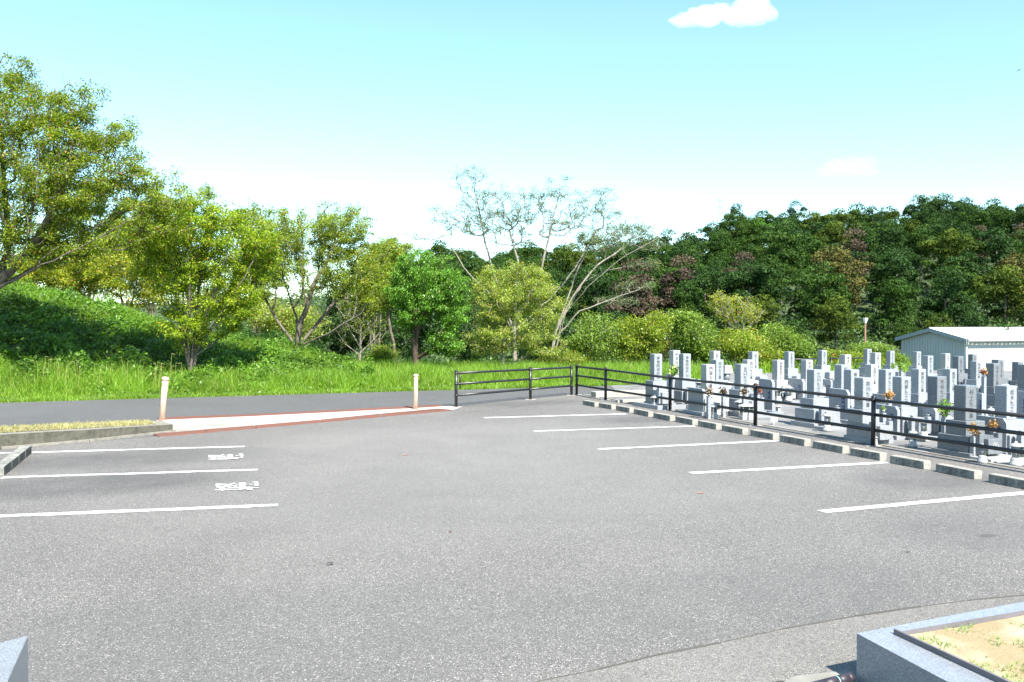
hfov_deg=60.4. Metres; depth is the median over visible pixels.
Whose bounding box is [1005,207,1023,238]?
wood tree
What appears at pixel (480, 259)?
wood tree
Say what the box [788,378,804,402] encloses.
epitaph slab
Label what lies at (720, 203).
power pylon
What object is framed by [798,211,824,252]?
wood tree
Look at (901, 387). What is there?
gravestone
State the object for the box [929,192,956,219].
crest tree
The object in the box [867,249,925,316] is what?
wood tree
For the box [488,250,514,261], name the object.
wood tree
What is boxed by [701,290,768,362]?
thin tree
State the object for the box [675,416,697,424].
wheel stop
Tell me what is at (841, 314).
wood tree
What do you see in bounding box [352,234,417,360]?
leaning tree
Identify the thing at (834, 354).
bush
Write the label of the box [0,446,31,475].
wheel stop
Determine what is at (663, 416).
wheel stop
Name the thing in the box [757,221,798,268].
wood tree
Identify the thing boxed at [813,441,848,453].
wheel stop
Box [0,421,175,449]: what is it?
kerb
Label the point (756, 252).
wood tree
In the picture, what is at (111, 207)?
back tree
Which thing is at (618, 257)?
wood tree
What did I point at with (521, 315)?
wood tree
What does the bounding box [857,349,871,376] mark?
gravestone
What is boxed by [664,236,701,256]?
wood tree
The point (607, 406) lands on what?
wheel stop
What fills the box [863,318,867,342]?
lamp post
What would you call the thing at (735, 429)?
wheel stop
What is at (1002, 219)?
wood tree
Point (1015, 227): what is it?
wood tree
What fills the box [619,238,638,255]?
wood tree
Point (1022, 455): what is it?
grave lantern
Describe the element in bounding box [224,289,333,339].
back tree
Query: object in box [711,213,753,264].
wood tree
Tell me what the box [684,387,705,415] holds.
epitaph slab
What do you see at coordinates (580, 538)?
parking lot
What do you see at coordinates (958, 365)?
gravestone
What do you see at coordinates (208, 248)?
multi stem tree
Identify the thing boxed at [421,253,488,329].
wood tree
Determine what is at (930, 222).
wood tree
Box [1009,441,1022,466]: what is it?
grave lantern
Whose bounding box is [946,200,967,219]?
wood tree
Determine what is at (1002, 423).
epitaph slab
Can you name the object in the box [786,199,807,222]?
crest tree
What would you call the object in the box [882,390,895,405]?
flower bouquet
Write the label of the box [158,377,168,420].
bollard
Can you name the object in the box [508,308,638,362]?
evergreen tree
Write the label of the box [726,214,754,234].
wood tree
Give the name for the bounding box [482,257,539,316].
wood tree
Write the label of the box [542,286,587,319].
wood tree
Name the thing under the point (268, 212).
back tree
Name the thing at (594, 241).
leaning pale tree
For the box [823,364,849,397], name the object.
gravestone
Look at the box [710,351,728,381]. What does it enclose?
gravestone
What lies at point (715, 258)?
wood tree
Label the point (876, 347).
bush
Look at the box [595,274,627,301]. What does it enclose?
wood tree
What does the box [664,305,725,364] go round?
tree
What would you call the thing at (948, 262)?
wood tree
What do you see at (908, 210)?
crest tree
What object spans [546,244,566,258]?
wood tree
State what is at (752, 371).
gravestone
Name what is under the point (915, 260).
wood tree
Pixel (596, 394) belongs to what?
kerb
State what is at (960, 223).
wood tree
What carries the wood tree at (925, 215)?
on the ground at (866, 304)
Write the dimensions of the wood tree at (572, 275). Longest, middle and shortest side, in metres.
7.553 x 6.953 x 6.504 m
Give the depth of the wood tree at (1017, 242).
109.68 m
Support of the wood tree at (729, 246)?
on the ground at (866, 304)
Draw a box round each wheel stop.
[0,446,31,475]
[583,400,598,406]
[599,403,615,409]
[616,405,633,412]
[634,409,653,416]
[653,413,674,420]
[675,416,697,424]
[698,420,721,429]
[722,425,747,434]
[750,429,778,439]
[780,435,810,445]
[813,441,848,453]
[850,448,886,460]
[890,455,930,468]
[936,463,981,479]
[988,473,1023,488]
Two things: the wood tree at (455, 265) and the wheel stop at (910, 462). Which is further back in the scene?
the wood tree at (455, 265)
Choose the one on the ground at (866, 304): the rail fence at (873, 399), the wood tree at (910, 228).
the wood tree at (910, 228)
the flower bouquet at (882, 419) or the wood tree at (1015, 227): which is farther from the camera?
the wood tree at (1015, 227)
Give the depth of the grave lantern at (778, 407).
18.46 m
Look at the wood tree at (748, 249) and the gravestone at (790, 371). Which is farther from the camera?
the wood tree at (748, 249)
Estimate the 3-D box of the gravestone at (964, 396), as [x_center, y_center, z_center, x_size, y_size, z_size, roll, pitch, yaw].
[6.648,1.152,12.586,0.638,1.021,1.010,0,1,-21]
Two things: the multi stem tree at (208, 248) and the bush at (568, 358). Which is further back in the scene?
the bush at (568, 358)
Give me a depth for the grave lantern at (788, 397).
21.11 m
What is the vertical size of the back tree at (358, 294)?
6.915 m
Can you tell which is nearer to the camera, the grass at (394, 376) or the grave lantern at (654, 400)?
the grave lantern at (654, 400)
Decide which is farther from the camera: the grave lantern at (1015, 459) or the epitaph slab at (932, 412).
the epitaph slab at (932, 412)
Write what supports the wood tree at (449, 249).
on the ground at (866, 304)
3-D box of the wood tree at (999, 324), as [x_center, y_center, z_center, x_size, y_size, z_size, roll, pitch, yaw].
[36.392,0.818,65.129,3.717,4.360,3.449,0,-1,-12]
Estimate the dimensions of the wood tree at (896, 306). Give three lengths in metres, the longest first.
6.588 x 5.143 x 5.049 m
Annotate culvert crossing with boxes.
[152,405,458,436]
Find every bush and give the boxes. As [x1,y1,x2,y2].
[533,348,590,365]
[562,308,630,364]
[712,324,783,369]
[756,320,820,366]
[809,347,885,369]
[843,341,911,369]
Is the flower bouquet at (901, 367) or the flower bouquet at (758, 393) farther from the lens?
the flower bouquet at (901, 367)
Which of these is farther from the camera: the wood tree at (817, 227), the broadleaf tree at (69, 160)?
the wood tree at (817, 227)
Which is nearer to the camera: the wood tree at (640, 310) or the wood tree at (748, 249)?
the wood tree at (640, 310)
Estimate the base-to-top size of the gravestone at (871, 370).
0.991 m
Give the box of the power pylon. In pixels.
[715,197,725,221]
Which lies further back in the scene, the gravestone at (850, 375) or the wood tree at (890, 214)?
the wood tree at (890, 214)
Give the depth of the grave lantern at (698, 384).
22.42 m
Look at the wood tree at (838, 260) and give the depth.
87.53 m
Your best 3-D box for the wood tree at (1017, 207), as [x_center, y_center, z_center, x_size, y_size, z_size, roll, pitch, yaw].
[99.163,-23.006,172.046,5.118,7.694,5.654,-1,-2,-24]
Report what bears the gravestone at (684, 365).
on the graveyard ground at (788, 410)
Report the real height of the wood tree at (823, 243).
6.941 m
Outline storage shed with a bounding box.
[895,327,1023,370]
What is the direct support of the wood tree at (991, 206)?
on the ground at (866, 304)
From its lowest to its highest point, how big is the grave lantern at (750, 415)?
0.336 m
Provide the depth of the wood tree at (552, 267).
102.91 m
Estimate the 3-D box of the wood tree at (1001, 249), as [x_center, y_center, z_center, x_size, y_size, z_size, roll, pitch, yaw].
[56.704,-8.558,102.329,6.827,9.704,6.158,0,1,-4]
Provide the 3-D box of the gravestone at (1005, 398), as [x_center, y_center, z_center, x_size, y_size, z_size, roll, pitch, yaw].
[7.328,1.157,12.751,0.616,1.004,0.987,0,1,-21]
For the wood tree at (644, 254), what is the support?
on the ground at (866, 304)
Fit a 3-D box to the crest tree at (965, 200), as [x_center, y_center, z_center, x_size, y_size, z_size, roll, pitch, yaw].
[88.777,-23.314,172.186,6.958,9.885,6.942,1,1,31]
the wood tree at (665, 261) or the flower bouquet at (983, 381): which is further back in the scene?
the wood tree at (665, 261)
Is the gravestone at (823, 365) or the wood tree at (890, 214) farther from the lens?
the wood tree at (890, 214)
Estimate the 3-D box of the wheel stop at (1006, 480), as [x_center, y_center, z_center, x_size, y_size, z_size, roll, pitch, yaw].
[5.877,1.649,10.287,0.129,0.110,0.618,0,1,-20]
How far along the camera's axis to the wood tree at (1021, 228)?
156.60 m
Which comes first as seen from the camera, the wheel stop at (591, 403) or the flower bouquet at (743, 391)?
the flower bouquet at (743, 391)
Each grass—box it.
[0,350,709,402]
[0,418,155,432]
[32,353,182,389]
[667,356,910,373]
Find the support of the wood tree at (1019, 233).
on the ground at (866, 304)
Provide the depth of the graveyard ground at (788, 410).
17.37 m
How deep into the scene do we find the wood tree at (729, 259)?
116.18 m
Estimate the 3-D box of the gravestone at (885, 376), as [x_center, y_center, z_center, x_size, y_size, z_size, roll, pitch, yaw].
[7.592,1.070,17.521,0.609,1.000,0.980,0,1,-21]
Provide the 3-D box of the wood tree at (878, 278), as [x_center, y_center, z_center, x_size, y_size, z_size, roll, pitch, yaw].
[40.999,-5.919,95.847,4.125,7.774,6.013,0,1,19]
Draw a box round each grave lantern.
[651,395,657,404]
[695,379,700,387]
[711,404,717,418]
[714,399,720,415]
[735,399,741,414]
[738,403,747,419]
[747,403,752,419]
[775,390,781,400]
[775,405,781,411]
[784,385,792,401]
[822,412,831,431]
[908,429,917,447]
[918,422,927,435]
[977,443,987,463]
[986,407,994,416]
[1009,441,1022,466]
[1019,441,1023,466]
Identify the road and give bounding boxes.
[0,386,619,449]
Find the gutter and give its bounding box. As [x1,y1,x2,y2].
[784,670,858,681]
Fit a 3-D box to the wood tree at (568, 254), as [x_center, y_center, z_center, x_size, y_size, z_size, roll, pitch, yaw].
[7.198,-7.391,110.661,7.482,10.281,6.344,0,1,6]
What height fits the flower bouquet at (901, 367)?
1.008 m
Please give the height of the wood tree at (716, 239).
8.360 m
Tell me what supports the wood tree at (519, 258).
on the ground at (866, 304)
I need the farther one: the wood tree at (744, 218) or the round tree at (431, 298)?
the wood tree at (744, 218)
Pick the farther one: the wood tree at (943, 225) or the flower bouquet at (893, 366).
the wood tree at (943, 225)
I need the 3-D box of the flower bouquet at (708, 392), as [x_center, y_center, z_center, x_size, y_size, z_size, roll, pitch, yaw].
[3.944,1.224,17.609,0.186,0.689,0.213,0,1,18]
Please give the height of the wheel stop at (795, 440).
0.111 m
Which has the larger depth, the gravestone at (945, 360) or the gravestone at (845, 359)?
the gravestone at (945, 360)
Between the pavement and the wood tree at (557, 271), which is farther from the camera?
the wood tree at (557, 271)
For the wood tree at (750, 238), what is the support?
on the ground at (866, 304)
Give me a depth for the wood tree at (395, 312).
78.94 m
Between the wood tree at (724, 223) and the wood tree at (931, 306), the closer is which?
the wood tree at (931, 306)
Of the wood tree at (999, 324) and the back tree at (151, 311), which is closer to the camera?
the back tree at (151, 311)
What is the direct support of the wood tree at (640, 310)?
on the ground at (866, 304)
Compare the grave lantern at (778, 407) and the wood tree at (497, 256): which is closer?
the grave lantern at (778, 407)
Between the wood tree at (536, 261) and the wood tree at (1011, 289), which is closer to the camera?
the wood tree at (1011, 289)
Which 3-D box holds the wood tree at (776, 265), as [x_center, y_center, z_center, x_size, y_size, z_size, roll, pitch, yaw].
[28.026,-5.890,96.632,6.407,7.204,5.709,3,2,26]
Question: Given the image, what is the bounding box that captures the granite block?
[0,636,27,681]
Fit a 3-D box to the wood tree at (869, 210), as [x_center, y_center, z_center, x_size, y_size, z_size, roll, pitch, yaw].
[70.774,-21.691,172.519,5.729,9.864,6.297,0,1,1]
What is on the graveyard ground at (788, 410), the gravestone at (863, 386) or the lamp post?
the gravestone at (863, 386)
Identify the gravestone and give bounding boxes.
[633,354,685,409]
[665,350,679,386]
[674,353,700,408]
[688,364,728,415]
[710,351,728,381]
[711,359,733,397]
[728,364,783,417]
[742,359,776,403]
[748,351,767,380]
[772,360,799,402]
[784,351,800,379]
[790,369,846,429]
[800,359,825,396]
[814,350,833,379]
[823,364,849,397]
[832,354,850,386]
[844,369,858,407]
[844,377,892,443]
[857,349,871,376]
[862,352,880,376]
[865,364,877,392]
[873,369,892,404]
[883,351,903,375]
[892,376,936,440]
[906,351,921,376]
[911,369,926,403]
[922,355,936,391]
[927,376,953,435]
[931,384,1011,462]
[937,353,949,375]
[942,368,994,416]
[953,356,967,384]
[965,354,985,378]
[966,361,981,393]
[976,363,1000,408]
[991,359,1017,386]
[995,385,1023,454]
[1008,362,1022,387]
[1017,364,1023,390]
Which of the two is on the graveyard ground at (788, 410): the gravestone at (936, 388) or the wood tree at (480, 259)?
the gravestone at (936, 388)
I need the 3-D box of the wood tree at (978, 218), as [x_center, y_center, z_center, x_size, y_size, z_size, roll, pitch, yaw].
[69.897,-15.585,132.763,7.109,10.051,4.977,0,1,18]
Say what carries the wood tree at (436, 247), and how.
on the ground at (866, 304)
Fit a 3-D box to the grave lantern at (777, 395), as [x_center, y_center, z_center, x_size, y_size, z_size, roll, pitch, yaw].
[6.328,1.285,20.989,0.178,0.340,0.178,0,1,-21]
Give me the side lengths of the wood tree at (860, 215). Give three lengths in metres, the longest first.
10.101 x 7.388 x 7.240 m
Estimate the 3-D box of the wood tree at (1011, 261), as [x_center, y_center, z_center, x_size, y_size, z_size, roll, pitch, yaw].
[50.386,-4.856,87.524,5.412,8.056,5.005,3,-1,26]
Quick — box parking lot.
[0,394,1023,681]
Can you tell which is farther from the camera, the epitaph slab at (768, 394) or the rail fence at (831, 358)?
the rail fence at (831, 358)
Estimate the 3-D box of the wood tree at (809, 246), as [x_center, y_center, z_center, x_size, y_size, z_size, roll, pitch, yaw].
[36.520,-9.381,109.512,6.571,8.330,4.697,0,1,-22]
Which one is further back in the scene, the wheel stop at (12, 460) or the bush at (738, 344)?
the bush at (738, 344)
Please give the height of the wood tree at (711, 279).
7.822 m
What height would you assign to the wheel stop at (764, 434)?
0.112 m
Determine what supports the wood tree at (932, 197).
on the ground at (866, 304)
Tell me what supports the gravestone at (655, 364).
on the graveyard ground at (788, 410)
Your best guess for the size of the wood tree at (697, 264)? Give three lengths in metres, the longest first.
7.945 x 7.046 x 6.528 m
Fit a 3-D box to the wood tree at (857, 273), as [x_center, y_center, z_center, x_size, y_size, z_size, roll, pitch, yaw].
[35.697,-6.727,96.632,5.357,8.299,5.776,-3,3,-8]
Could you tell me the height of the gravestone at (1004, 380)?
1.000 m
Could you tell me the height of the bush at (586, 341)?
2.616 m
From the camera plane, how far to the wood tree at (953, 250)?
104.07 m
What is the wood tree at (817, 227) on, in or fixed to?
on the ground at (866, 304)
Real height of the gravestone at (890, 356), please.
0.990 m
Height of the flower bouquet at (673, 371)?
0.983 m
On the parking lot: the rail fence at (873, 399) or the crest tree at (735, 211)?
the rail fence at (873, 399)
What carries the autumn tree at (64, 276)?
on the ground at (866, 304)
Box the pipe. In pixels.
[813,672,855,681]
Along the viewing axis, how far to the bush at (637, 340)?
33.55 m
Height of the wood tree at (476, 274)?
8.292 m
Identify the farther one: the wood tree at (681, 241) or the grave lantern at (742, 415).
the wood tree at (681, 241)
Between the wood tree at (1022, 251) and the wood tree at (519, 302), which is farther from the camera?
the wood tree at (1022, 251)
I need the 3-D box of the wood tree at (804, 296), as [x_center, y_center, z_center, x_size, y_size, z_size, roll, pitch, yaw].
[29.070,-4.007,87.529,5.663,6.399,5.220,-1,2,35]
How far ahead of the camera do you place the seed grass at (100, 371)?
23.17 m
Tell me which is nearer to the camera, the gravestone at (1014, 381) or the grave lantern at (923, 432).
the grave lantern at (923, 432)
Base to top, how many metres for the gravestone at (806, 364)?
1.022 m
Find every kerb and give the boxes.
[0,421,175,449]
[591,390,644,397]
[616,399,644,402]
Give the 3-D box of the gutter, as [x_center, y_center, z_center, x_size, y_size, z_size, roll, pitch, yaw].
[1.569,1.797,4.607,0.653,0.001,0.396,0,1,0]
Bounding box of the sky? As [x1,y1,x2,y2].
[0,0,1023,303]
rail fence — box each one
[454,365,572,406]
[573,364,1023,454]
[781,357,862,371]
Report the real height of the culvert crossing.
0.026 m
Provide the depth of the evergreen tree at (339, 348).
45.28 m
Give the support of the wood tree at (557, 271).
on the ground at (866, 304)
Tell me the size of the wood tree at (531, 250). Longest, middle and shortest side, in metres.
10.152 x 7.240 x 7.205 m
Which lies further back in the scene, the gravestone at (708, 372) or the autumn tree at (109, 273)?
the autumn tree at (109, 273)
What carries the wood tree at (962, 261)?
on the ground at (866, 304)
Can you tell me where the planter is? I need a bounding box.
[856,602,1023,681]
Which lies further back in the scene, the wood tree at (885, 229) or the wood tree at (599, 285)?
the wood tree at (885, 229)
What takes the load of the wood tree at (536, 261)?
on the ground at (866, 304)
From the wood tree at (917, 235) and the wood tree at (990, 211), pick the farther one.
the wood tree at (990, 211)
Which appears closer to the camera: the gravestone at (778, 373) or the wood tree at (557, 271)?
the gravestone at (778, 373)
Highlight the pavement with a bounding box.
[538,596,1023,681]
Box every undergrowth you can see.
[0,274,374,395]
[216,246,1023,369]
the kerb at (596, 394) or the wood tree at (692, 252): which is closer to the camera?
the kerb at (596, 394)
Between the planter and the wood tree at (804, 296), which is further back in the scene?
the wood tree at (804, 296)
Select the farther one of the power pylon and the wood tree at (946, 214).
the power pylon
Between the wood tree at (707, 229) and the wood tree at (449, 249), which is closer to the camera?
the wood tree at (449, 249)
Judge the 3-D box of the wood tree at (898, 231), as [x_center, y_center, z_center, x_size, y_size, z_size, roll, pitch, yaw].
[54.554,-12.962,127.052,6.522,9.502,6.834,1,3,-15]
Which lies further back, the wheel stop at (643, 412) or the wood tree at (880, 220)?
the wood tree at (880, 220)
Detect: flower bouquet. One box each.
[666,364,678,387]
[705,386,712,418]
[718,387,728,417]
[738,387,748,403]
[753,385,762,397]
[879,405,885,422]
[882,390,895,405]
[888,363,896,375]
[897,362,906,375]
[936,399,953,432]
[966,421,980,455]
[979,367,987,409]
[985,419,998,434]
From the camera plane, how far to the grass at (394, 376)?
24.90 m
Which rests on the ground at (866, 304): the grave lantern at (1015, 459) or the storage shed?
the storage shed
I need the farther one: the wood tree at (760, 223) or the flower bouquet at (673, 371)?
the wood tree at (760, 223)
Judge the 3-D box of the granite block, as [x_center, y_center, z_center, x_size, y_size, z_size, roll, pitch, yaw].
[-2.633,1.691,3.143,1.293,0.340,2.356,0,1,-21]
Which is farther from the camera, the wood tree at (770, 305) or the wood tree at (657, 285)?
the wood tree at (657, 285)
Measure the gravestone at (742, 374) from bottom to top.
1.064 m
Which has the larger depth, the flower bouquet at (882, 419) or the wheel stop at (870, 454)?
the flower bouquet at (882, 419)
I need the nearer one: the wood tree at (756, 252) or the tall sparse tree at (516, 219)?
the tall sparse tree at (516, 219)
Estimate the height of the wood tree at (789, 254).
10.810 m
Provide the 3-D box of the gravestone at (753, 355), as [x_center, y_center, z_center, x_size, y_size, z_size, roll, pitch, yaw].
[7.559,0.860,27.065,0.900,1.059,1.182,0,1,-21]
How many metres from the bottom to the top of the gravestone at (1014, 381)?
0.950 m
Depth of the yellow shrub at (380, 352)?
31.81 m
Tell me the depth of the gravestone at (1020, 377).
18.94 m
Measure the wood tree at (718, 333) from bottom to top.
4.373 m
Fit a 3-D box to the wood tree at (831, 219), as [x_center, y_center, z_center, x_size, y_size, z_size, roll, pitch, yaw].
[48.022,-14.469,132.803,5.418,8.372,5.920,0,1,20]
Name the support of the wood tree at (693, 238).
on the ground at (866, 304)
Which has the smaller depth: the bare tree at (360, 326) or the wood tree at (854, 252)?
the bare tree at (360, 326)
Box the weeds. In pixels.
[911,619,1023,681]
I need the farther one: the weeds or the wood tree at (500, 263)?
the wood tree at (500, 263)
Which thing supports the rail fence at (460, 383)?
on the parking lot
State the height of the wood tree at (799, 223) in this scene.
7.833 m
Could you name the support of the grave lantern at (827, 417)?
on the graveyard ground at (788, 410)
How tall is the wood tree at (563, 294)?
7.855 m
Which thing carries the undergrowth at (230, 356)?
on the ground at (866, 304)
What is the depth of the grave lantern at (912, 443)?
13.53 m
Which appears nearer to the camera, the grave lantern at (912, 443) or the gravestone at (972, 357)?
the grave lantern at (912, 443)
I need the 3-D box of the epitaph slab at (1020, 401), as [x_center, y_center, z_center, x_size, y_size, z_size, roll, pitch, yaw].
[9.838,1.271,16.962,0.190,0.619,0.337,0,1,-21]
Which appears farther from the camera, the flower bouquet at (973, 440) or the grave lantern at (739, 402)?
the grave lantern at (739, 402)
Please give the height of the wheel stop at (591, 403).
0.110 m
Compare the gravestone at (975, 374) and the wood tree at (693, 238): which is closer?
the gravestone at (975, 374)
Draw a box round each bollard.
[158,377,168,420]
[413,374,418,408]
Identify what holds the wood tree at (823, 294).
on the ground at (866, 304)
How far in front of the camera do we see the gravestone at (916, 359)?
29.68 m
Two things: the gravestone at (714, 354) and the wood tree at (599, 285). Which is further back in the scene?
the wood tree at (599, 285)
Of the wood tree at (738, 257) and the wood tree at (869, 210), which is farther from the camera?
the wood tree at (869, 210)
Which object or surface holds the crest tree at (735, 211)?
on the ground at (866, 304)
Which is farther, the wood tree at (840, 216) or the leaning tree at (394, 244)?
the wood tree at (840, 216)
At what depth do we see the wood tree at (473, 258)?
124.31 m
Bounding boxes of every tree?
[0,46,201,288]
[0,216,145,292]
[10,247,114,298]
[33,169,163,297]
[66,238,171,313]
[94,189,176,317]
[118,182,287,369]
[141,238,226,326]
[210,197,294,336]
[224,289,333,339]
[247,199,395,348]
[303,281,395,355]
[328,238,412,352]
[331,292,391,360]
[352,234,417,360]
[372,299,420,339]
[375,267,497,365]
[380,246,474,369]
[399,164,642,363]
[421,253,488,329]
[423,246,463,274]
[424,240,450,257]
[430,260,483,344]
[450,248,467,258]
[454,249,484,262]
[460,251,479,260]
[462,260,572,367]
[465,259,494,307]
[470,279,523,344]
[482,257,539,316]
[485,253,506,264]
[487,255,514,267]
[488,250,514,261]
[493,278,538,334]
[505,253,528,265]
[508,239,548,262]
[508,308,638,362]
[521,256,547,293]
[531,270,577,301]
[533,264,562,308]
[534,274,572,327]
[541,242,595,295]
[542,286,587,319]
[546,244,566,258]
[550,220,670,355]
[557,256,591,295]
[557,265,596,310]
[564,263,615,324]
[584,262,634,286]
[585,251,605,271]
[587,237,612,268]
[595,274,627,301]
[598,242,645,283]
[603,257,669,323]
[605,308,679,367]
[617,272,663,323]
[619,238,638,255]
[635,235,664,277]
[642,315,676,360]
[644,244,689,295]
[650,266,678,313]
[652,228,675,256]
[657,253,707,312]
[657,254,710,291]
[663,242,701,267]
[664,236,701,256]
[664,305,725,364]
[670,279,712,335]
[676,232,704,261]
[680,265,737,336]
[681,239,704,267]
[696,221,734,256]
[697,260,742,323]
[698,231,743,264]
[700,321,720,348]
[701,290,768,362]
[702,256,733,291]
[706,252,735,266]
[708,228,739,255]
[709,259,792,327]
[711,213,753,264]
[717,237,740,264]
[722,251,763,300]
[724,203,745,228]
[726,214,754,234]
[734,243,759,266]
[734,293,785,339]
[735,215,769,262]
[738,218,769,250]
[740,254,797,305]
[747,241,792,265]
[754,210,778,230]
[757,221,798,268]
[758,219,810,304]
[769,218,807,257]
[773,269,831,318]
[774,212,792,228]
[781,232,821,287]
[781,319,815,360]
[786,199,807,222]
[788,212,805,231]
[793,261,857,333]
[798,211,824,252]
[802,235,840,268]
[803,221,827,252]
[803,244,875,308]
[808,295,863,350]
[811,220,851,254]
[812,217,844,242]
[812,243,860,290]
[815,243,861,289]
[819,208,860,239]
[838,227,872,277]
[841,202,878,236]
[847,225,879,264]
[854,243,920,305]
[860,276,920,332]
[862,205,885,243]
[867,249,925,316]
[867,251,905,311]
[869,206,900,241]
[869,219,907,250]
[870,216,887,242]
[870,219,906,255]
[882,215,916,227]
[885,316,921,353]
[893,246,929,290]
[898,194,939,226]
[902,209,929,224]
[902,219,921,248]
[904,226,939,282]
[911,205,944,224]
[915,227,986,281]
[915,264,977,324]
[918,217,950,261]
[919,195,947,211]
[923,312,954,328]
[926,217,960,257]
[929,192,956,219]
[929,263,985,317]
[932,241,967,275]
[939,207,959,223]
[943,223,992,265]
[943,252,991,299]
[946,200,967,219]
[948,196,978,214]
[949,216,966,241]
[950,205,990,242]
[959,203,989,231]
[961,309,986,326]
[968,226,1020,275]
[971,264,1023,324]
[972,225,991,263]
[973,207,1000,243]
[984,197,1012,213]
[984,205,1016,240]
[984,323,1012,339]
[986,240,1023,271]
[993,251,1023,317]
[1003,223,1023,240]
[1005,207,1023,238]
[1006,229,1023,248]
[1011,209,1023,230]
[1014,204,1022,211]
[1015,248,1023,264]
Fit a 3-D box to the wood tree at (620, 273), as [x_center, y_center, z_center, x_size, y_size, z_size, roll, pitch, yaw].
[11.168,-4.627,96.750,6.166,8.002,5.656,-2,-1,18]
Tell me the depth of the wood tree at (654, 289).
81.22 m
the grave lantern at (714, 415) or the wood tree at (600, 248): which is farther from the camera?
the wood tree at (600, 248)
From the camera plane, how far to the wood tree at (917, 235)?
117.72 m
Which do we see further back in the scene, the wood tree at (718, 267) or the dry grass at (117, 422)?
the wood tree at (718, 267)
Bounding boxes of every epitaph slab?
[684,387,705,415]
[759,378,775,410]
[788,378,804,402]
[823,379,832,396]
[829,388,849,423]
[876,404,905,439]
[912,406,938,435]
[976,393,983,415]
[976,415,1008,454]
[1016,390,1023,418]
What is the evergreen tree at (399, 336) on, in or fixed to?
on the ground at (866, 304)
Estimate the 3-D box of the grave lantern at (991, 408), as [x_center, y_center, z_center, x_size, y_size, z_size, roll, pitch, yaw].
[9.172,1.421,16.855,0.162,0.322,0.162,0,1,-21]
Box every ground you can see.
[0,248,1023,402]
[611,370,1023,467]
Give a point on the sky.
(677, 107)
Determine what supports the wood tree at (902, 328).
on the ground at (866, 304)
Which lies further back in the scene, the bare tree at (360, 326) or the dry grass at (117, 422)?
the bare tree at (360, 326)
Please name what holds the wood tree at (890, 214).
on the ground at (866, 304)
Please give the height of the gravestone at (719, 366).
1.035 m
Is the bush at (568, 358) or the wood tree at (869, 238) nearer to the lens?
the bush at (568, 358)
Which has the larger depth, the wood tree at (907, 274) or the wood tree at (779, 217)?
the wood tree at (779, 217)
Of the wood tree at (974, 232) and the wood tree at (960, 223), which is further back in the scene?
the wood tree at (960, 223)
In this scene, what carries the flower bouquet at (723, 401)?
on the graveyard ground at (788, 410)
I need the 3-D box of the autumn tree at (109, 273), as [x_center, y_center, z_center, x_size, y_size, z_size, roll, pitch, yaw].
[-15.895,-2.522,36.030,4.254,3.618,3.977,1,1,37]
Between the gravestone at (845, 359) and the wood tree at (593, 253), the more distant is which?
the wood tree at (593, 253)
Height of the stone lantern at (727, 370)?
0.812 m
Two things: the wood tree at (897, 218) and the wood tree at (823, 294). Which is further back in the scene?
the wood tree at (897, 218)
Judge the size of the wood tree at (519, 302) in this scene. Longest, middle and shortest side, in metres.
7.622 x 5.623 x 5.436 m
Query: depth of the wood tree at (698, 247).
130.73 m
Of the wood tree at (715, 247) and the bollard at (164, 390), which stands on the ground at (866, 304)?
the wood tree at (715, 247)
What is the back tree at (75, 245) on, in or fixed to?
on the ground at (866, 304)
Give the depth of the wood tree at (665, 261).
111.75 m
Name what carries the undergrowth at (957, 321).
on the ground at (866, 304)
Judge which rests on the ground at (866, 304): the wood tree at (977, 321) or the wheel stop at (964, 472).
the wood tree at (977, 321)
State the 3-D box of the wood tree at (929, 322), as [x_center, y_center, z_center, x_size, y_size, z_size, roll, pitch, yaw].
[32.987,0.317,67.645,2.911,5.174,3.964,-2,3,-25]
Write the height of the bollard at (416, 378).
0.782 m
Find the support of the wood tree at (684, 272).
on the ground at (866, 304)
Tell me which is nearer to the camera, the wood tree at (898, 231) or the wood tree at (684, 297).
the wood tree at (684, 297)
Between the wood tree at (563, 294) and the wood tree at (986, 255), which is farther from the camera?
the wood tree at (986, 255)
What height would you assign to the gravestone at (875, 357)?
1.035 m
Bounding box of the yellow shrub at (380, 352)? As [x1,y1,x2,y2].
[361,343,405,364]
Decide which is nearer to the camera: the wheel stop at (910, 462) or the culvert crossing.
the wheel stop at (910, 462)
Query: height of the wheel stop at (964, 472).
0.107 m
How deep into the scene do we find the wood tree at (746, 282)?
80.88 m
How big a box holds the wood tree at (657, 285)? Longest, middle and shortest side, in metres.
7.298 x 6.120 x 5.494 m
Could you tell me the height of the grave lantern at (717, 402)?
0.333 m
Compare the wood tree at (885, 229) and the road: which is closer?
the road
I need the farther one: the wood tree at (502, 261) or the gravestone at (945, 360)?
the wood tree at (502, 261)
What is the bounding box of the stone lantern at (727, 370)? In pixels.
[723,365,732,388]
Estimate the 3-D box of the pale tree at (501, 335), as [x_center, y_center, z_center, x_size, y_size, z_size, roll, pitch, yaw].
[0.142,-0.827,30.954,3.994,4.117,3.234,0,1,0]
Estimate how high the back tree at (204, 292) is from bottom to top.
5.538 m
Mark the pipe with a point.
(848, 677)
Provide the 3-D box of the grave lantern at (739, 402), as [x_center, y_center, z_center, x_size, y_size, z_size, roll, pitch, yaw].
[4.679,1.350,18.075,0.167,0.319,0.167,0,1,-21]
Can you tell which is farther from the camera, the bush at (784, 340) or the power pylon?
the power pylon

